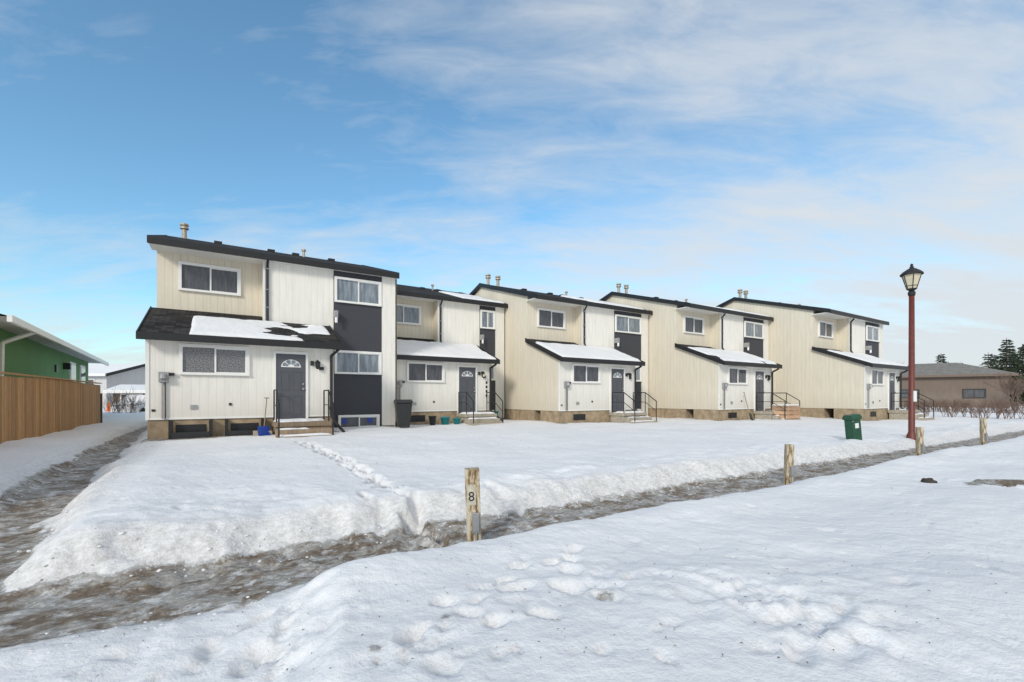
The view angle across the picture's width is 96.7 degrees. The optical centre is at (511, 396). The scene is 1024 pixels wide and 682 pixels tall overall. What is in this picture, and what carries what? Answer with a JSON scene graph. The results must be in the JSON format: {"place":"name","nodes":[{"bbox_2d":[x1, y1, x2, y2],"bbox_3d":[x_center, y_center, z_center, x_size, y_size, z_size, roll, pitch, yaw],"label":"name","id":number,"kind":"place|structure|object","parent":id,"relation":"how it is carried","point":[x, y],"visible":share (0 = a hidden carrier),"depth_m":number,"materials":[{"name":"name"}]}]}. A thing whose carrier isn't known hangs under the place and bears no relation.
{"place":"outdoors","nodes":[
{"label":"outdoors","id":0,"kind":"place"},
{"bbox_2d":[0,402,1023,681],"bbox_3d":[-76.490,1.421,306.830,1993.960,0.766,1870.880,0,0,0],"label":"snow ground","id":1,"kind":"structure","parent":0,"point":[852,544],"depth_m":4.05,"materials":[{"name":"white snow"}]},
{"bbox_2d":[0,371,101,443],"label":"wooden fence","id":2,"kind":"object","parent":1,"relation":"on","point":[39,406],"visible":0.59,"depth_m":13.24,"materials":[{"name":"brown wood"}]},
{"bbox_2d":[0,314,108,383],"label":"green bungalow","id":3,"kind":"object","parent":1,"relation":"on","point":[27,348],"visible":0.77,"depth_m":16.81,"materials":[{"name":"green paint"}]},
{"bbox_2d":[55,361,84,382],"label":"window frames","id":4,"kind":"structure","parent":3,"relation":"in","point":[67,366],"depth_m":22.53,"materials":[{"name":"plastic"}]},
{"bbox_2d":[71,365,84,382],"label":"window panes","id":5,"kind":"structure","parent":3,"relation":"in","point":[73,368],"depth_m":23.61,"materials":[{"name":"clear glass"}]},
{"bbox_2d":[88,367,144,406],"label":"walls","id":6,"kind":"structure","parent":1,"relation":"on","point":[135,377],"depth_m":48.70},
{"bbox_2d":[88,364,144,375],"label":"roof","id":7,"kind":"structure","parent":6,"relation":"on","point":[111,369],"depth_m":49.60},
{"bbox_2d":[88,373,105,375],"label":"fascia","id":8,"kind":"structure","parent":7,"relation":"attached to","point":[103,374],"depth_m":46.94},
{"bbox_2d":[102,387,144,412],"bbox_3d":[-26.173,0.211,30.729,2.585,2.189,2.670,0,0,0],"label":"bare shrub","id":9,"kind":"object","parent":1,"relation":"on","point":[124,404],"visible":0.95,"depth_m":30.55,"materials":[{"name":"plant"}]},
{"bbox_2d":[103,384,144,401],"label":"garage","id":10,"kind":"structure","parent":1,"relation":"on","point":[129,388],"depth_m":43.89,"materials":[{"name":"white"}]},
{"bbox_2d":[110,395,144,411],"bbox_3d":[-28.600,0.650,35.201,1.740,1.599,4.287,0,0,-9],"label":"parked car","id":11,"kind":"object","parent":1,"relation":"on","point":[141,397],"visible":0.27,"depth_m":33.79,"materials":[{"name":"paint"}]},
{"bbox_2d":[257,398,270,435],"bbox_3d":[-7.254,0.574,13.329,0.429,1.100,0.424,0,0,40],"label":"snow shovel","id":12,"kind":"object","parent":1,"relation":"on","point":[263,430],"visible":1,"depth_m":13.24,"materials":[{"name":"blue plastic"}]},
{"bbox_2d":[136,223,398,438],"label":"townhouse","id":13,"kind":"structure","parent":1,"relation":"on","point":[234,337],"depth_m":14.57,"materials":[{"name":"beige"}]},
{"bbox_2d":[168,418,263,438],"bbox_3d":[-8.435,0.975,13.087,2.300,0.650,0.240,0,0,-32],"label":"basement window","id":14,"kind":"structure","parent":13,"relation":"in","point":[237,429],"depth_m":12.89,"materials":[{"name":"glass"}]},
{"bbox_2d":[178,261,381,427],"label":"window frames","id":15,"kind":"structure","parent":13,"relation":"in","point":[247,349],"depth_m":15.29,"materials":[{"name":"white plastic"}]},
{"bbox_2d":[182,265,377,426],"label":"window panes","id":16,"kind":"structure","parent":13,"relation":"in","point":[195,359],"depth_m":15.14,"materials":[{"name":"clear glass"}]},
{"bbox_2d":[273,351,307,418],"bbox_3d":[-6.863,-0.315,14.139,0.980,2.170,0.110,0,0,-32],"label":"front door","id":17,"kind":"structure","parent":13,"relation":"in","point":[290,369],"depth_m":14.16,"materials":[{"name":"grey metal"}]},
{"bbox_2d":[394,399,412,426],"bbox_3d":[-4.183,0.643,17.494,0.640,1.079,0.778,0,0,-21],"label":"wheeled garbage bin","id":18,"kind":"object","parent":1,"relation":"on","point":[403,408],"visible":1,"depth_m":17.22,"materials":[{"name":"plastic"}]},
{"bbox_2d":[0,445,858,652],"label":"snow crumbs","id":19,"kind":"object","parent":1,"relation":"on","point":[123,533],"visible":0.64,"depth_m":4.62,"materials":[{"name":"white snow"}]},
{"bbox_2d":[428,416,436,424],"bbox_3d":[-3.278,0.979,18.769,0.352,0.378,0.352,0,0,0],"label":"plastic plant pot","id":20,"kind":"object","parent":1,"relation":"on","point":[432,420],"visible":0.95,"depth_m":18.65,"materials":[{"name":"black plastic"}]},
{"bbox_2d":[440,417,449,424],"bbox_3d":[-2.848,1.023,19.398,0.440,0.324,0.440,0,0,0],"label":"plastic plant pot","id":21,"kind":"object","parent":1,"relation":"on","point":[444,420],"visible":1,"depth_m":19.25,"materials":[{"name":"teal plastic"}]},
{"bbox_2d":[395,284,507,425],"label":"townhouse","id":22,"kind":"structure","parent":1,"relation":"on","point":[450,354],"depth_m":20.97,"materials":[{"name":"beige"}]},
{"bbox_2d":[410,415,424,421],"bbox_3d":[-4.015,0.915,19.278,0.700,0.270,0.030,0,0,-32],"label":"basement window","id":23,"kind":"structure","parent":22,"relation":"in","point":[414,418],"depth_m":19.27,"materials":[{"name":"black glass"}]},
{"bbox_2d":[397,306,492,380],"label":"window panes","id":24,"kind":"structure","parent":22,"relation":"in","point":[411,315],"depth_m":20.53,"materials":[{"name":"clear glass"}]},
{"bbox_2d":[397,304,495,410],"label":"window frames","id":25,"kind":"structure","parent":22,"relation":"in","point":[404,305],"depth_m":21.31,"materials":[{"name":"white plastic"}]},
{"bbox_2d":[457,365,476,412],"bbox_3d":[-2.008,-0.315,20.482,0.980,2.170,0.110,0,0,-32],"label":"front door","id":26,"kind":"structure","parent":22,"relation":"in","point":[466,375],"depth_m":20.50,"materials":[{"name":"grey metal"}]},
{"bbox_2d":[452,418,460,423],"bbox_3d":[-2.361,1.038,19.471,0.374,0.259,0.374,0,0,0],"label":"plastic plant pot","id":27,"kind":"object","parent":1,"relation":"on","point":[456,420],"visible":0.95,"depth_m":19.34,"materials":[{"name":"teal plastic"}]},
{"bbox_2d":[465,467,480,541],"bbox_3d":[-0.415,1.261,4.877,0.155,0.980,0.190,-2,1,-7],"label":"numbered parking post","id":28,"kind":"object","parent":1,"relation":"on","point":[472,499],"visible":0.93,"depth_m":4.83,"materials":[{"name":"beige wood"}]},
{"bbox_2d":[469,274,657,422],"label":"townhouse","id":29,"kind":"structure","parent":1,"relation":"on","point":[569,359],"depth_m":22.22,"materials":[{"name":"beige"}]},
{"bbox_2d":[573,414,584,419],"bbox_3d":[3.045,0.915,20.566,0.700,0.270,0.030,0,0,-32],"label":"basement window","id":30,"kind":"structure","parent":29,"relation":"in","point":[575,416],"depth_m":20.53,"materials":[{"name":"grey glass"}]},
{"bbox_2d":[537,308,641,410],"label":"window frames","id":31,"kind":"structure","parent":29,"relation":"in","point":[557,311],"depth_m":22.64,"materials":[{"name":"white plastic"}]},
{"bbox_2d":[539,310,639,381],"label":"window panes","id":32,"kind":"structure","parent":29,"relation":"in","point":[544,316],"depth_m":22.65,"materials":[{"name":"clear glass"}]},
{"bbox_2d":[610,367,624,411],"bbox_3d":[5.052,-0.315,21.770,0.980,2.170,0.110,0,0,-32],"label":"front door","id":33,"kind":"structure","parent":29,"relation":"in","point":[617,375],"depth_m":21.79,"materials":[{"name":"grey metal"}]},
{"bbox_2d":[598,283,800,420],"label":"townhouse","id":34,"kind":"structure","parent":1,"relation":"on","point":[706,362],"depth_m":24.23,"materials":[{"name":"beige"}]},
{"bbox_2d":[683,315,763,384],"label":"window frames","id":35,"kind":"structure","parent":34,"relation":"in","point":[728,368],"depth_m":24.67,"materials":[{"name":"white plastic"}]},
{"bbox_2d":[685,317,761,382],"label":"window panes","id":36,"kind":"structure","parent":34,"relation":"in","point":[688,321],"depth_m":24.64,"materials":[{"name":"clear glass"}]},
{"bbox_2d":[728,412,736,417],"bbox_3d":[10.969,0.915,22.639,0.700,0.270,0.030,0,0,-32],"label":"basement window","id":37,"kind":"structure","parent":34,"relation":"in","point":[734,414],"depth_m":22.62,"materials":[{"name":"grey glass"}]},
{"bbox_2d":[754,370,764,410],"bbox_3d":[12.976,-0.315,23.843,0.980,2.170,0.110,0,0,-32],"label":"front door","id":38,"kind":"structure","parent":34,"relation":"in","point":[759,375],"depth_m":23.86,"materials":[{"name":"grey metal"}]},
{"bbox_2d":[743,392,754,419],"bbox_3d":[11.693,0.462,22.493,0.537,1.374,0.530,0,0,40],"label":"snow shovel","id":39,"kind":"object","parent":1,"relation":"on","point":[750,415],"visible":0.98,"depth_m":22.48,"materials":[{"name":"brown wood"}]},
{"bbox_2d":[770,404,800,419],"bbox_3d":[13.820,0.755,22.999,1.240,0.750,0.840,0,0,-32],"label":"wooden crate","id":40,"kind":"object","parent":1,"relation":"on","point":[790,408],"visible":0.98,"depth_m":22.62,"materials":[{"name":"brown wood"}]},
{"bbox_2d":[783,444,793,484],"bbox_3d":[5.003,1.280,8.206,0.120,0.840,0.158,2,0,2],"label":"parking post","id":41,"kind":"object","parent":1,"relation":"on","point":[788,463],"visible":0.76,"depth_m":8.18,"materials":[{"name":"beige wood"}]},
{"bbox_2d":[716,289,934,420],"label":"townhouse","id":42,"kind":"structure","parent":1,"relation":"on","point":[834,364],"depth_m":25.85,"materials":[{"name":"beige"}]},
{"bbox_2d":[818,320,884,384],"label":"window frames","id":43,"kind":"structure","parent":42,"relation":"in","point":[819,321],"depth_m":26.29,"materials":[{"name":"white plastic"}]},
{"bbox_2d":[820,322,882,383],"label":"window panes","id":44,"kind":"structure","parent":42,"relation":"in","point":[822,325],"depth_m":26.25,"materials":[{"name":"clear glass"}]},
{"bbox_2d":[870,411,875,416],"bbox_3d":[19.215,0.915,24.205,0.700,0.270,0.030,0,0,-32],"label":"basement window","id":45,"kind":"structure","parent":42,"relation":"in","point":[872,414],"depth_m":24.19,"materials":[{"name":"grey glass"}]},
{"bbox_2d":[888,371,895,409],"bbox_3d":[21.222,-0.315,25.410,0.980,2.170,0.110,0,0,-32],"label":"front door","id":46,"kind":"structure","parent":42,"relation":"in","point":[891,375],"depth_m":25.45,"materials":[{"name":"grey metal"}]},
{"bbox_2d":[842,414,861,439],"bbox_3d":[10.357,0.940,13.824,0.380,0.798,0.323,-7,2,-14],"label":"trash bin","id":47,"kind":"object","parent":1,"relation":"on","point":[852,422],"visible":0.87,"depth_m":13.71,"materials":[{"name":"green plastic"}]},
{"bbox_2d":[900,264,923,439],"bbox_3d":[13.066,-1.411,14.878,0.610,5.902,0.610,0,0,0],"label":"street lamp","id":48,"kind":"object","parent":1,"relation":"on","point":[911,276],"visible":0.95,"depth_m":14.81,"materials":[{"name":"red metal"}]},
{"bbox_2d":[915,427,924,455],"bbox_3d":[10.261,1.220,11.435,0.120,0.920,0.158,0,0,2],"label":"parking post","id":49,"kind":"object","parent":1,"relation":"on","point":[919,442],"visible":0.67,"depth_m":11.41,"materials":[{"name":"beige wood"}]},
{"bbox_2d":[921,478,937,482],"bbox_3d":[6.742,1.362,7.356,0.242,0.112,0.160,0,0,0],"label":"rock","id":50,"kind":"object","parent":1,"relation":"on","point":[927,480],"visible":0.74,"depth_m":7.32,"materials":[{"name":"grey stone"}]},
{"bbox_2d":[936,354,948,362],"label":"conifer tree","id":51,"kind":"object","parent":1,"relation":"on","point":[940,360],"visible":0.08,"depth_m":69.36,"materials":[{"name":"green plant"}]},
{"bbox_2d":[900,363,1018,407],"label":"brown bungalow","id":52,"kind":"object","parent":1,"relation":"on","point":[938,381],"visible":0.56,"depth_m":49.39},
{"bbox_2d":[902,390,984,397],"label":"window panes","id":53,"kind":"structure","parent":52,"relation":"in","point":[967,393],"depth_m":48.52,"materials":[{"name":"clear glass"}]},
{"bbox_2d":[902,389,985,397],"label":"window frames","id":54,"kind":"structure","parent":52,"relation":"in","point":[902,389],"depth_m":48.84,"materials":[{"name":"plastic"}]},
{"bbox_2d":[902,394,1023,418],"bbox_3d":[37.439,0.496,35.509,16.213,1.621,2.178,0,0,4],"label":"bare hedge","id":55,"kind":"object","parent":1,"relation":"on","point":[960,402],"visible":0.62,"depth_m":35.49,"materials":[{"name":"brown plant"}]},
{"bbox_2d":[979,418,987,444],"bbox_3d":[14.532,1.150,14.010,0.120,1.000,0.158,-1,0,2],"label":"parking post","id":56,"kind":"object","parent":1,"relation":"on","point":[983,431],"visible":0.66,"depth_m":13.98,"materials":[{"name":"beige wood"}]},
{"bbox_2d":[981,354,1010,399],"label":"conifer tree","id":57,"kind":"object","parent":1,"relation":"on","point":[988,362],"visible":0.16,"depth_m":55.92,"materials":[{"name":"green plant"}]},
{"bbox_2d":[986,355,1014,401],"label":"conifer tree","id":58,"kind":"object","parent":1,"relation":"on","point":[993,366],"visible":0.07,"depth_m":58.89,"materials":[{"name":"green plant"}]},
{"bbox_2d":[982,371,1023,410],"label":"bare tree","id":59,"kind":"object","parent":1,"relation":"on","point":[1009,385],"visible":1,"depth_m":40.06,"materials":[{"name":"brown plant"}]},
{"bbox_2d":[992,338,1023,402],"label":"conifer tree","id":60,"kind":"object","parent":1,"relation":"on","point":[1014,367],"visible":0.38,"depth_m":57.25,"materials":[{"name":"green plant"}]},
{"bbox_2d":[1000,346,1021,384],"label":"conifer tree","id":61,"kind":"object","parent":1,"relation":"on","point":[1011,360],"visible":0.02,"depth_m":63.78,"materials":[{"name":"green plant"}]},
{"bbox_2d":[1000,377,1023,407],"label":"bare tree","id":62,"kind":"object","parent":1,"relation":"on","point":[1020,393],"visible":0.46,"depth_m":44.86,"materials":[{"name":"brown plant"}]},
{"bbox_2d":[1010,344,1023,404],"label":"conifer tree","id":63,"kind":"object","parent":1,"relation":"on","point":[1021,362],"visible":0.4,"depth_m":57.27,"materials":[{"name":"green plant"}]},
{"bbox_2d":[1014,347,1023,374],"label":"conifer tree","id":64,"kind":"object","parent":1,"relation":"on","point":[1020,353],"visible":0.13,"depth_m":66.05,"materials":[{"name":"green plant"}]},
{"bbox_2d":[0,0,1023,370],"label":"sky","id":65,"kind":"structure","parent":0,"point":[812,153],"materials":[{"name":"blue"}]}
]}

